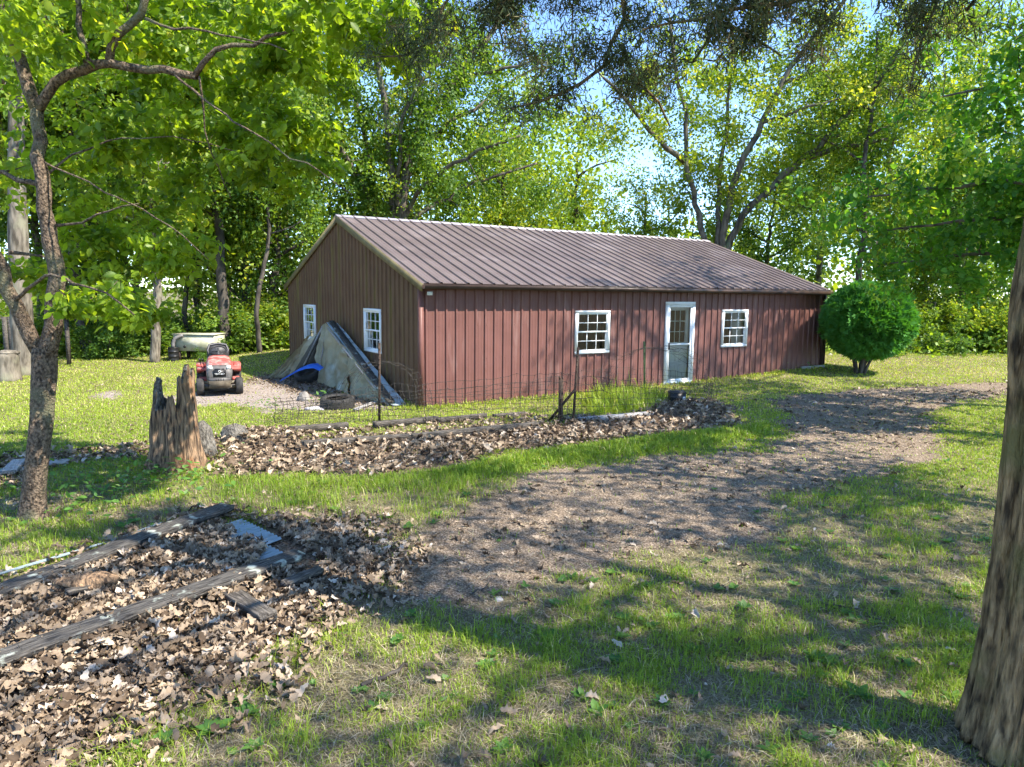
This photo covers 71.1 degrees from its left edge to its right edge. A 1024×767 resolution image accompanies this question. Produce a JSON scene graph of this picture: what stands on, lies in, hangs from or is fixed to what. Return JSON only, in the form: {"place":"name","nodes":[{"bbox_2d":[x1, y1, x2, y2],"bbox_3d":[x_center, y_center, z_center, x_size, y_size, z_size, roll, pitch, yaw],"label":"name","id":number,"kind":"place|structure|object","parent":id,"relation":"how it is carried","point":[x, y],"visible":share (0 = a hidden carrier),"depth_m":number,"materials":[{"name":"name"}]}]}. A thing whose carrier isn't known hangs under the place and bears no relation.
{"place":"outdoors","nodes":[
{"label":"outdoors","id":0,"kind":"place"},
{"bbox_2d":[0,291,1013,766],"bbox_3d":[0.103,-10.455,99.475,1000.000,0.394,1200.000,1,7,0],"label":"ground","id":1,"kind":"structure","parent":0,"point":[282,545],"depth_m":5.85,"materials":[{"name":"plant"}]},
{"bbox_2d":[1,317,10,349],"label":"board fence","id":2,"kind":"object","parent":1,"relation":"on","point":[6,333],"visible":0.17,"depth_m":20.17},
{"bbox_2d":[0,350,22,381],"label":"sawn stump","id":3,"kind":"object","parent":1,"relation":"on","point":[10,367],"visible":0.91,"depth_m":17.74,"materials":[{"name":"grey plant"}]},
{"bbox_2d":[0,311,43,349],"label":"bush","id":4,"kind":"object","parent":1,"relation":"on","point":[1,339],"visible":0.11,"depth_m":23.32,"materials":[{"name":"green plant"}]},
{"bbox_2d":[0,298,86,354],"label":"bush","id":5,"kind":"object","parent":1,"relation":"on","point":[38,326],"visible":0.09,"depth_m":23.31,"materials":[{"name":"green plant"}]},
{"bbox_2d":[0,1,97,195],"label":"forest tree","id":6,"kind":"object","parent":1,"relation":"on","point":[4,153],"visible":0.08,"depth_m":20.59,"materials":[{"name":"green plant"}]},
{"bbox_2d":[0,0,109,290],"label":"thin tree","id":7,"kind":"object","parent":1,"relation":"on","point":[4,120],"visible":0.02,"depth_m":23.04,"materials":[{"name":"green plant"}]},
{"bbox_2d":[0,3,125,221],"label":"thin tree","id":8,"kind":"object","parent":1,"relation":"on","point":[58,135],"visible":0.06,"depth_m":21.33,"materials":[{"name":"green plant"}]},
{"bbox_2d":[64,318,71,364],"bbox_3d":[-13.311,-1.309,21.471,0.550,1.530,0.400,1,7,0],"label":"post","id":9,"kind":"object","parent":1,"relation":"on","point":[67,341],"visible":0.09,"depth_m":21.44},
{"bbox_2d":[0,95,136,332],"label":"forest tree","id":10,"kind":"object","parent":1,"relation":"on","point":[36,246],"visible":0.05,"depth_m":24.41,"materials":[{"name":"green plant"}]},
{"bbox_2d":[33,314,124,358],"bbox_3d":[-14.232,-1.666,23.895,3.166,1.585,2.851,-2,8,-17],"label":"bush","id":11,"kind":"object","parent":1,"relation":"on","point":[73,339],"visible":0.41,"depth_m":23.49,"materials":[{"name":"green plant"}]},
{"bbox_2d":[0,521,162,574],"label":"metal sheet","id":12,"kind":"object","parent":1,"relation":"on","point":[34,563],"visible":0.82,"depth_m":6.03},
{"bbox_2d":[0,5,174,333],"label":"forest tree","id":13,"kind":"object","parent":1,"relation":"on","point":[3,227],"visible":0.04,"depth_m":24.15,"materials":[{"name":"green plant"}]},
{"bbox_2d":[0,0,188,375],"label":"old tree","id":14,"kind":"object","parent":1,"relation":"on","point":[17,232],"visible":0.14,"depth_m":18.57,"materials":[{"name":"green plant"}]},
{"bbox_2d":[2,0,202,356],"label":"thin tree","id":15,"kind":"object","parent":1,"relation":"on","point":[81,322],"visible":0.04,"depth_m":21.41,"materials":[{"name":"green plant"}]},
{"bbox_2d":[59,322,150,359],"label":"bush","id":16,"kind":"object","parent":1,"relation":"on","point":[107,349],"visible":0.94,"depth_m":23.15,"materials":[{"name":"green plant"}]},
{"bbox_2d":[36,1,179,263],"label":"forest tree","id":17,"kind":"object","parent":1,"relation":"on","point":[125,219],"depth_m":24.95,"materials":[{"name":"green plant"}]},
{"bbox_2d":[92,315,173,354],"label":"bush","id":18,"kind":"object","parent":1,"relation":"on","point":[127,334],"visible":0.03,"depth_m":24.19,"materials":[{"name":"green plant"}]},
{"bbox_2d":[2,0,271,362],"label":"forest tree","id":19,"kind":"object","parent":1,"relation":"on","point":[155,347],"visible":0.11,"depth_m":21.37,"materials":[{"name":"green plant"}]},
{"bbox_2d":[0,518,280,628],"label":"metal sheet","id":20,"kind":"object","parent":1,"relation":"on","point":[242,528],"visible":0.07,"depth_m":6.76,"materials":[{"name":"metal"}]},
{"bbox_2d":[3,538,282,673],"bbox_3d":[-2.805,1.624,5.112,0.703,0.042,3.065,5,8,29],"label":"metal sheet","id":21,"kind":"object","parent":1,"relation":"on","point":[270,551],"visible":0.09,"depth_m":6.09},
{"bbox_2d":[134,306,214,355],"bbox_3d":[-11.748,-1.844,24.867,3.483,1.744,3.136,-2,8,-18],"label":"bush","id":22,"kind":"object","parent":1,"relation":"on","point":[167,331],"visible":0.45,"depth_m":24.45,"materials":[{"name":"green plant"}]},
{"bbox_2d":[142,364,207,473],"bbox_3d":[-4.429,0.443,9.398,0.862,1.424,0.748,1,7,0],"label":"rotten stump","id":23,"kind":"object","parent":1,"relation":"on","point":[173,430],"visible":0.98,"depth_m":9.22,"materials":[{"name":"brown wood"}]},
{"bbox_2d":[167,334,183,360],"bbox_3d":[-10.681,-1.147,22.750,0.478,0.864,0.337,1,7,0],"label":"black barrel","id":24,"kind":"object","parent":1,"relation":"on","point":[173,352],"visible":0.98,"depth_m":22.68,"materials":[{"name":"plastic"}]},
{"bbox_2d":[120,87,267,351],"bbox_3d":[-10.793,-6.298,25.502,5.762,10.812,6.004,-4,9,-34],"label":"thin tree","id":25,"kind":"object","parent":1,"relation":"on","point":[184,307],"visible":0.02,"depth_m":25.07,"materials":[{"name":"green plant"}]},
{"bbox_2d":[172,332,225,359],"bbox_3d":[-10.117,-1.211,23.245,1.376,0.834,0.850,1,7,2],"label":"old tank","id":26,"kind":"object","parent":1,"relation":"on","point":[188,342],"visible":0.83,"depth_m":22.84,"materials":[{"name":"metal"}]},
{"bbox_2d":[191,346,206,361],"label":"bush","id":27,"kind":"object","parent":1,"relation":"on","point":[203,356],"visible":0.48,"depth_m":22.26,"materials":[{"name":"green plant"}]},
{"bbox_2d":[62,0,338,353],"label":"forest tree","id":28,"kind":"object","parent":1,"relation":"on","point":[222,293],"visible":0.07,"depth_m":23.71,"materials":[{"name":"green plant"}]},
{"bbox_2d":[198,420,217,456],"bbox_3d":[-4.274,0.791,10.005,0.306,0.559,0.316,5,8,29],"label":"rock","id":29,"kind":"object","parent":1,"relation":"on","point":[208,443],"visible":0.65,"depth_m":9.93,"materials":[{"name":"stone"}]},
{"bbox_2d":[173,277,253,353],"bbox_3d":[-9.914,-2.512,25.715,3.848,2.820,3.372,-5,9,-37],"label":"bush","id":30,"kind":"object","parent":1,"relation":"on","point":[202,311],"visible":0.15,"depth_m":24.86,"materials":[{"name":"green plant"}]},
{"bbox_2d":[92,84,343,316],"bbox_3d":[-10.092,-6.816,26.180,8.848,11.759,9.091,4,8,28],"label":"forest tree","id":31,"kind":"object","parent":1,"relation":"on","point":[232,257],"visible":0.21,"depth_m":24.78,"materials":[{"name":"green plant"}]},
{"bbox_2d":[196,343,242,394],"bbox_3d":[-6.709,-0.345,16.416,0.970,1.062,1.790,-2,8,-23],"label":"riding mower","id":32,"kind":"object","parent":1,"relation":"on","point":[218,370],"visible":1,"depth_m":15.97,"materials":[{"name":"red paint"}]},
{"bbox_2d":[140,205,311,305],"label":"forest tree","id":33,"kind":"object","parent":1,"relation":"on","point":[214,274],"visible":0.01,"depth_m":36.33,"materials":[{"name":"green plant"}]},
{"bbox_2d":[126,0,331,324],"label":"thin tree","id":34,"kind":"object","parent":1,"relation":"on","point":[196,301],"depth_m":26.38,"materials":[{"name":"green plant"}]},
{"bbox_2d":[0,0,459,521],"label":"forked tree","id":35,"kind":"object","parent":1,"relation":"on","point":[285,43],"visible":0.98,"depth_m":7.20,"materials":[{"name":"green plant"}]},
{"bbox_2d":[220,423,247,442],"bbox_3d":[-4.170,0.751,10.752,0.421,0.312,0.383,1,7,0],"label":"rock","id":36,"kind":"object","parent":1,"relation":"on","point":[235,430],"visible":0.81,"depth_m":10.64,"materials":[{"name":"stone"}]},
{"bbox_2d":[192,305,285,353],"bbox_3d":[-9.362,-1.863,24.410,3.136,1.744,3.483,0,7,-2],"label":"bush","id":37,"kind":"object","parent":1,"relation":"on","point":[243,326],"visible":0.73,"depth_m":23.84,"materials":[{"name":"green plant"}]},
{"bbox_2d":[166,15,318,308],"bbox_3d":[-9.520,-6.570,24.466,6.379,11.488,6.122,3,8,19],"label":"thin tree","id":38,"kind":"object","parent":1,"relation":"on","point":[225,212],"visible":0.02,"depth_m":23.18,"materials":[{"name":"green plant"}]},
{"bbox_2d":[211,298,288,351],"bbox_3d":[-8.732,-2.110,25.523,3.421,1.902,3.799,0,7,-5],"label":"bush","id":39,"kind":"object","parent":1,"relation":"on","point":[273,328],"visible":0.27,"depth_m":24.61,"materials":[{"name":"green plant"}]},
{"bbox_2d":[142,1,374,297],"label":"forest tree","id":40,"kind":"object","parent":1,"relation":"on","point":[351,202],"visible":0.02,"depth_m":28.75,"materials":[{"name":"green plant"}]},
{"bbox_2d":[246,298,289,349],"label":"bush","id":41,"kind":"object","parent":1,"relation":"on","point":[282,325],"visible":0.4,"depth_m":24.67,"materials":[{"name":"green plant"}]},
{"bbox_2d":[198,76,342,352],"bbox_3d":[-7.794,-5.579,23.822,5.042,9.460,5.253,-5,9,-35],"label":"thin tree","id":42,"kind":"object","parent":1,"relation":"on","point":[259,199],"visible":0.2,"depth_m":23.39,"materials":[{"name":"green plant"}]},
{"bbox_2d":[193,10,349,309],"bbox_3d":[-9.954,-7.894,26.729,7.203,13.515,7.504,1,7,7],"label":"thin tree","id":43,"kind":"object","parent":1,"relation":"on","point":[297,179],"depth_m":26.99,"materials":[{"name":"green plant"}]},
{"bbox_2d":[176,54,373,308],"bbox_3d":[-8.616,-6.657,25.360,8.516,11.338,7.476,0,7,-8],"label":"forest tree","id":44,"kind":"object","parent":1,"relation":"on","point":[275,274],"visible":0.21,"depth_m":25.61,"materials":[{"name":"green plant"}]},
{"bbox_2d":[297,391,309,400],"bbox_3d":[-4.453,0.286,15.327,0.286,0.251,0.242,1,7,0],"label":"grey rock","id":45,"kind":"object","parent":1,"relation":"on","point":[304,394],"visible":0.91,"depth_m":15.25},
{"bbox_2d":[294,364,318,382],"bbox_3d":[-5.134,-0.243,18.027,0.665,0.471,0.648,1,7,0],"label":"worn car tyre","id":46,"kind":"object","parent":1,"relation":"on","point":[313,376],"visible":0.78,"depth_m":17.84,"materials":[{"name":"rubber"}]},
{"bbox_2d":[280,363,323,380],"bbox_3d":[-5.105,-0.267,17.473,1.088,0.456,0.282,2,7,13],"label":"blue sheet","id":47,"kind":"object","parent":46,"relation":"on","point":[317,366],"visible":1,"depth_m":17.38,"materials":[{"name":"plastic"}]},
{"bbox_2d":[252,2,369,293],"bbox_3d":[-9.829,-9.024,28.303,8.630,15.542,8.283,-1,7,-11],"label":"thin tree","id":48,"kind":"object","parent":1,"relation":"on","point":[265,11],"visible":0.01,"depth_m":26.56,"materials":[{"name":"green plant"}]},
{"bbox_2d":[289,422,348,431],"bbox_3d":[-3.198,0.737,11.950,1.010,0.123,0.134,-3,8,-31],"label":"landscape timber","id":49,"kind":"object","parent":1,"relation":"on","point":[324,426],"visible":0.83,"depth_m":11.93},
{"bbox_2d":[271,1,385,293],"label":"forest tree","id":50,"kind":"object","parent":1,"relation":"on","point":[297,240],"depth_m":32.59,"materials":[{"name":"green plant"}]},
{"bbox_2d":[268,320,404,405],"bbox_3d":[-4.002,-0.634,16.862,1.252,1.589,5.919,-6,10,-43],"label":"tarp shelter","id":51,"kind":"object","parent":1,"relation":"on","point":[335,361],"visible":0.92,"depth_m":17.22,"materials":[{"name":"fabric"}]},
{"bbox_2d":[320,394,353,409],"bbox_3d":[-3.497,0.380,14.357,0.680,0.277,0.685,1,7,0],"label":"worn car tyre","id":52,"kind":"object","parent":1,"relation":"on","point":[337,404],"visible":0.73,"depth_m":14.15,"materials":[{"name":"rubber"}]},
{"bbox_2d":[301,433,410,450],"bbox_3d":[-2.288,0.867,10.703,1.691,0.146,0.133,-2,7,-31],"label":"landscape timber","id":53,"kind":"object","parent":1,"relation":"on","point":[352,439],"visible":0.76,"depth_m":10.64,"materials":[{"name":"wood"}]},
{"bbox_2d":[378,343,380,420],"bbox_3d":[-2.369,0.032,12.813,0.065,1.522,0.060,1,7,0],"label":"fence post","id":54,"kind":"object","parent":1,"relation":"on","point":[379,376],"visible":0.96,"depth_m":12.78,"materials":[{"name":"metal"}]},
{"bbox_2d":[372,416,438,428],"bbox_3d":[-1.853,0.676,12.580,1.230,0.123,0.134,-4,9,-32],"label":"landscape timber","id":55,"kind":"object","parent":1,"relation":"on","point":[411,421],"visible":0.94,"depth_m":12.51,"materials":[{"name":"wood"}]},
{"bbox_2d":[360,662,454,686],"bbox_3d":[-0.651,1.765,4.398,0.578,0.039,0.184,-2,8,-21],"label":"fallen stick","id":56,"kind":"object","parent":1,"relation":"on","point":[370,681],"visible":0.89,"depth_m":4.36,"materials":[{"name":"wood"}]},
{"bbox_2d":[288,0,600,243],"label":"oak tree","id":57,"kind":"object","parent":1,"relation":"on","point":[413,140],"visible":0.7,"depth_m":26.13,"materials":[{"name":"green plant"}]},
{"bbox_2d":[436,413,486,422],"bbox_3d":[-0.919,0.633,13.083,1.045,0.100,0.134,-4,9,-33],"label":"landscape timber","id":58,"kind":"object","parent":1,"relation":"on","point":[446,420],"visible":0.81,"depth_m":13.00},
{"bbox_2d":[409,421,539,440],"bbox_3d":[-0.569,0.784,11.728,2.376,0.148,0.132,-4,8,-31],"label":"landscape timber","id":59,"kind":"object","parent":1,"relation":"on","point":[470,430],"visible":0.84,"depth_m":11.66,"materials":[{"name":"wood"}]},
{"bbox_2d":[273,345,718,423],"bbox_3d":[0.265,-0.060,14.119,9.464,1.298,3.037,-2,8,-17],"label":"wire fence","id":60,"kind":"object","parent":1,"relation":"on","point":[447,389],"visible":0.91,"depth_m":13.25,"materials":[{"name":"metal"}]},
{"bbox_2d":[0,357,1000,766],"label":"weeds","id":61,"kind":"object","parent":1,"relation":"on","point":[864,693],"visible":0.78,"depth_m":5.19,"materials":[{"name":"green plant"}]},
{"bbox_2d":[0,413,1001,766],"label":"thatch","id":62,"kind":"object","parent":1,"relation":"on","point":[850,743],"visible":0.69,"depth_m":4.33,"materials":[{"name":"plant"}]},
{"bbox_2d":[0,356,1006,766],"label":"leaf litter","id":63,"kind":"object","parent":1,"relation":"on","point":[28,604],"visible":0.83,"depth_m":5.38,"materials":[{"name":"brown plant"}]},
{"bbox_2d":[1,458,24,473],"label":"grey plank","id":64,"kind":"object","parent":63,"relation":"on","point":[14,465],"visible":0.93,"depth_m":9.05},
{"bbox_2d":[64,585,90,595],"bbox_3d":[-3.127,1.502,5.299,0.057,0.043,0.324,7,10,42],"label":"board stub","id":65,"kind":"object","parent":63,"relation":"on","point":[72,591],"visible":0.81,"depth_m":5.22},
{"bbox_2d":[51,570,118,593],"bbox_3d":[-3.179,1.486,5.346,0.400,0.154,0.222,1,7,0],"label":"rotten log","id":66,"kind":"object","parent":63,"relation":"on","point":[97,579],"visible":0.85,"depth_m":5.29,"materials":[{"name":"brown wood"}]},
{"bbox_2d":[0,503,234,597],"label":"weathered board","id":67,"kind":"object","parent":63,"relation":"on","point":[176,525],"visible":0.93,"depth_m":6.13,"materials":[{"name":"wood"}]},
{"bbox_2d":[0,549,306,667],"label":"weathered board","id":68,"kind":"object","parent":63,"relation":"on","point":[32,646],"visible":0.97,"depth_m":4.94,"materials":[{"name":"wood"}]},
{"bbox_2d":[222,588,276,621],"bbox_3d":[-1.916,1.588,5.191,0.631,0.043,0.136,7,10,42],"label":"board stub","id":69,"kind":"object","parent":63,"relation":"on","point":[257,609],"visible":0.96,"depth_m":5.12,"materials":[{"name":"wood"}]},
{"bbox_2d":[279,564,323,586],"bbox_3d":[-1.654,1.528,5.689,0.098,0.044,0.409,5,9,33],"label":"board stub","id":70,"kind":"object","parent":63,"relation":"on","point":[302,576],"visible":1,"depth_m":5.65,"materials":[{"name":"wood"}]},
{"bbox_2d":[0,380,1006,766],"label":"gravel","id":71,"kind":"structure","parent":1,"relation":"on","point":[626,560],"depth_m":6.83,"materials":[{"name":"gravel"}]},
{"bbox_2d":[0,306,1007,357],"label":"undergrowth","id":72,"kind":"object","parent":1,"relation":"on","point":[990,337],"visible":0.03,"depth_m":24.26,"materials":[{"name":"green plant"}]},
{"bbox_2d":[409,67,607,229],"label":"forest tree","id":73,"kind":"object","parent":1,"relation":"on","point":[498,216],"visible":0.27,"depth_m":35.16,"materials":[{"name":"green plant"}]},
{"bbox_2d":[0,62,1023,325],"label":"woods","id":74,"kind":"object","parent":1,"relation":"on","point":[784,266],"visible":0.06,"depth_m":44.85,"materials":[{"name":"green plant"}]},
{"bbox_2d":[284,214,832,407],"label":"metal building","id":75,"kind":"structure","parent":1,"relation":"on","point":[434,302],"depth_m":17.32,"materials":[{"name":"red"}]},
{"bbox_2d":[303,304,315,339],"bbox_3d":[-5.704,-1.734,20.296,0.102,0.993,0.984,-4,9,-32],"label":"window","id":76,"kind":"structure","parent":75,"relation":"in","point":[309,311],"depth_m":20.36,"materials":[{"name":"white plastic"}]},
{"bbox_2d":[363,308,381,353],"bbox_3d":[-3.128,-1.209,16.353,0.676,0.993,0.891,1,7,0],"label":"window","id":77,"kind":"structure","parent":75,"relation":"in","point":[371,317],"depth_m":16.42,"materials":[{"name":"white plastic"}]},
{"bbox_2d":[574,310,610,353],"bbox_3d":[1.854,-1.194,16.627,1.004,0.993,0.102,-4,9,-32],"label":"window","id":78,"kind":"structure","parent":75,"relation":"in","point":[607,328],"depth_m":16.63,"materials":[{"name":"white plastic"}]},
{"bbox_2d":[663,302,695,384],"bbox_3d":[4.225,-1.024,18.182,1.000,2.085,0.145,-4,9,-32],"label":"door","id":79,"kind":"structure","parent":75,"relation":"in","point":[671,362],"depth_m":18.25,"materials":[{"name":"white plastic"}]},
{"bbox_2d":[720,310,748,346],"bbox_3d":[5.936,-1.489,19.271,0.999,0.993,0.172,-4,9,-32],"label":"window","id":80,"kind":"structure","parent":75,"relation":"in","point":[738,330],"depth_m":19.39,"materials":[{"name":"white plastic"}]},
{"bbox_2d":[558,376,563,421],"bbox_3d":[0.885,0.293,13.014,0.086,0.857,0.050,1,7,0],"label":"wood post","id":81,"kind":"object","parent":1,"relation":"on","point":[560,411],"visible":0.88,"depth_m":12.99,"materials":[{"name":"wood"}]},
{"bbox_2d":[572,347,578,422],"bbox_3d":[1.127,0.095,12.762,0.115,1.481,0.060,1,7,0],"label":"fence post","id":82,"kind":"object","parent":1,"relation":"on","point":[575,383],"visible":0.92,"depth_m":12.73,"materials":[{"name":"metal"}]},
{"bbox_2d":[512,128,653,233],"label":"forest tree","id":83,"kind":"object","parent":1,"relation":"on","point":[580,204],"visible":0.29,"depth_m":40.09,"materials":[{"name":"green plant"}]},
{"bbox_2d":[577,411,653,422],"bbox_3d":[1.938,0.620,13.303,1.629,0.099,0.136,-4,8,-23],"label":"landscape timber","id":84,"kind":"object","parent":1,"relation":"on","point":[620,416],"visible":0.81,"depth_m":13.27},
{"bbox_2d":[594,161,714,240],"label":"forest tree","id":85,"kind":"object","parent":1,"relation":"on","point":[646,229],"visible":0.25,"depth_m":30.20,"materials":[{"name":"green plant"}]},
{"bbox_2d":[668,389,685,402],"bbox_3d":[3.522,0.285,15.307,0.350,0.300,0.190,0,7,-7],"label":"car battery","id":86,"kind":"object","parent":1,"relation":"on","point":[680,397],"visible":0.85,"depth_m":15.22,"materials":[{"name":"black plastic"}]},
{"bbox_2d":[342,0,1023,766],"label":"cedar tree","id":87,"kind":"object","parent":1,"relation":"on","point":[988,716],"visible":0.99,"depth_m":4.53,"materials":[{"name":"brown plant"}]},
{"bbox_2d":[393,383,1006,600],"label":"gravel drive","id":88,"kind":"structure","parent":1,"relation":"on","point":[582,500],"depth_m":8.20,"materials":[{"name":"gravel"}]},
{"bbox_2d":[704,138,841,279],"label":"forest tree","id":89,"kind":"object","parent":1,"relation":"on","point":[787,242],"visible":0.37,"depth_m":32.92,"materials":[{"name":"green plant"}]},
{"bbox_2d":[558,0,995,263],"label":"oak tree","id":90,"kind":"object","parent":1,"relation":"on","point":[692,162],"visible":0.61,"depth_m":27.98,"materials":[{"name":"green plant"}]},
{"bbox_2d":[733,53,928,298],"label":"forest tree","id":91,"kind":"object","parent":1,"relation":"on","point":[818,272],"visible":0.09,"depth_m":43.33,"materials":[{"name":"green plant"}]},
{"bbox_2d":[816,279,921,373],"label":"round evergreen","id":92,"kind":"object","parent":1,"relation":"on","point":[846,328],"visible":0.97,"depth_m":19.53,"materials":[{"name":"green plant"}]},
{"bbox_2d":[762,0,1004,281],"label":"forest tree","id":93,"kind":"object","parent":1,"relation":"on","point":[877,57],"visible":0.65,"depth_m":26.01,"materials":[{"name":"green plant"}]},
{"bbox_2d":[758,14,1023,319],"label":"maple tree","id":94,"kind":"object","parent":1,"relation":"on","point":[996,180],"visible":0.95,"depth_m":12.22,"materials":[{"name":"green plant"}]},
{"bbox_2d":[802,0,1004,280],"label":"forest tree","id":95,"kind":"object","parent":1,"relation":"on","point":[928,137],"visible":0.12,"depth_m":28.65,"materials":[{"name":"green plant"}]},
{"bbox_2d":[895,338,926,357],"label":"bush","id":96,"kind":"object","parent":1,"relation":"on","point":[907,348],"visible":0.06,"depth_m":23.67,"materials":[{"name":"green plant"}]},
{"bbox_2d":[905,314,942,351],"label":"bush","id":97,"kind":"object","parent":1,"relation":"on","point":[930,327],"visible":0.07,"depth_m":25.07,"materials":[{"name":"green plant"}]},
{"bbox_2d":[837,129,1013,332],"bbox_3d":[17.011,-6.179,29.323,7.438,9.621,7.239,-5,9,-40],"label":"forest tree","id":98,"kind":"object","parent":1,"relation":"on","point":[924,275],"visible":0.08,"depth_m":28.90,"materials":[{"name":"green plant"}]},
{"bbox_2d":[890,275,988,351],"bbox_3d":[14.955,-2.712,26.667,3.518,2.942,4.015,1,7,5],"label":"bush","id":99,"kind":"object","parent":1,"relation":"on","point":[930,313],"visible":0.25,"depth_m":25.64,"materials":[{"name":"green plant"}]},
{"bbox_2d":[858,0,1023,294],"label":"forest tree","id":100,"kind":"object","parent":1,"relation":"on","point":[970,53],"visible":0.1,"depth_m":38.86,"materials":[{"name":"green plant"}]},
{"bbox_2d":[915,322,975,355],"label":"bush","id":101,"kind":"object","parent":1,"relation":"on","point":[946,346],"visible":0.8,"depth_m":24.35,"materials":[{"name":"green plant"}]},
{"bbox_2d":[892,265,1003,343],"bbox_3d":[17.382,-3.127,28.195,4.684,3.433,4.105,-5,9,-39],"label":"bush","id":102,"kind":"object","parent":1,"relation":"on","point":[922,296],"visible":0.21,"depth_m":27.21,"materials":[{"name":"green plant"}]},
{"bbox_2d":[896,144,1013,348],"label":"forest tree","id":103,"kind":"object","parent":1,"relation":"on","point":[960,293],"visible":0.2,"depth_m":26.27,"materials":[{"name":"green plant"}]},
{"bbox_2d":[907,0,1023,310],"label":"forest tree","id":104,"kind":"object","parent":1,"relation":"on","point":[1007,156],"visible":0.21,"depth_m":26.21,"materials":[{"name":"green plant"}]},
{"bbox_2d":[939,301,1008,352],"bbox_3d":[17.201,-2.067,25.922,3.421,1.902,3.799,4,8,23],"label":"bush","id":105,"kind":"object","parent":1,"relation":"on","point":[966,330],"visible":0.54,"depth_m":25.40,"materials":[{"name":"green plant"}]},
{"bbox_2d":[949,307,1007,352],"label":"bush","id":106,"kind":"object","parent":1,"relation":"on","point":[1001,313],"visible":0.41,"depth_m":25.18,"materials":[{"name":"green plant"}]},
{"bbox_2d":[0,0,1023,297],"label":"sky","id":107,"kind":"structure","parent":0,"point":[644,162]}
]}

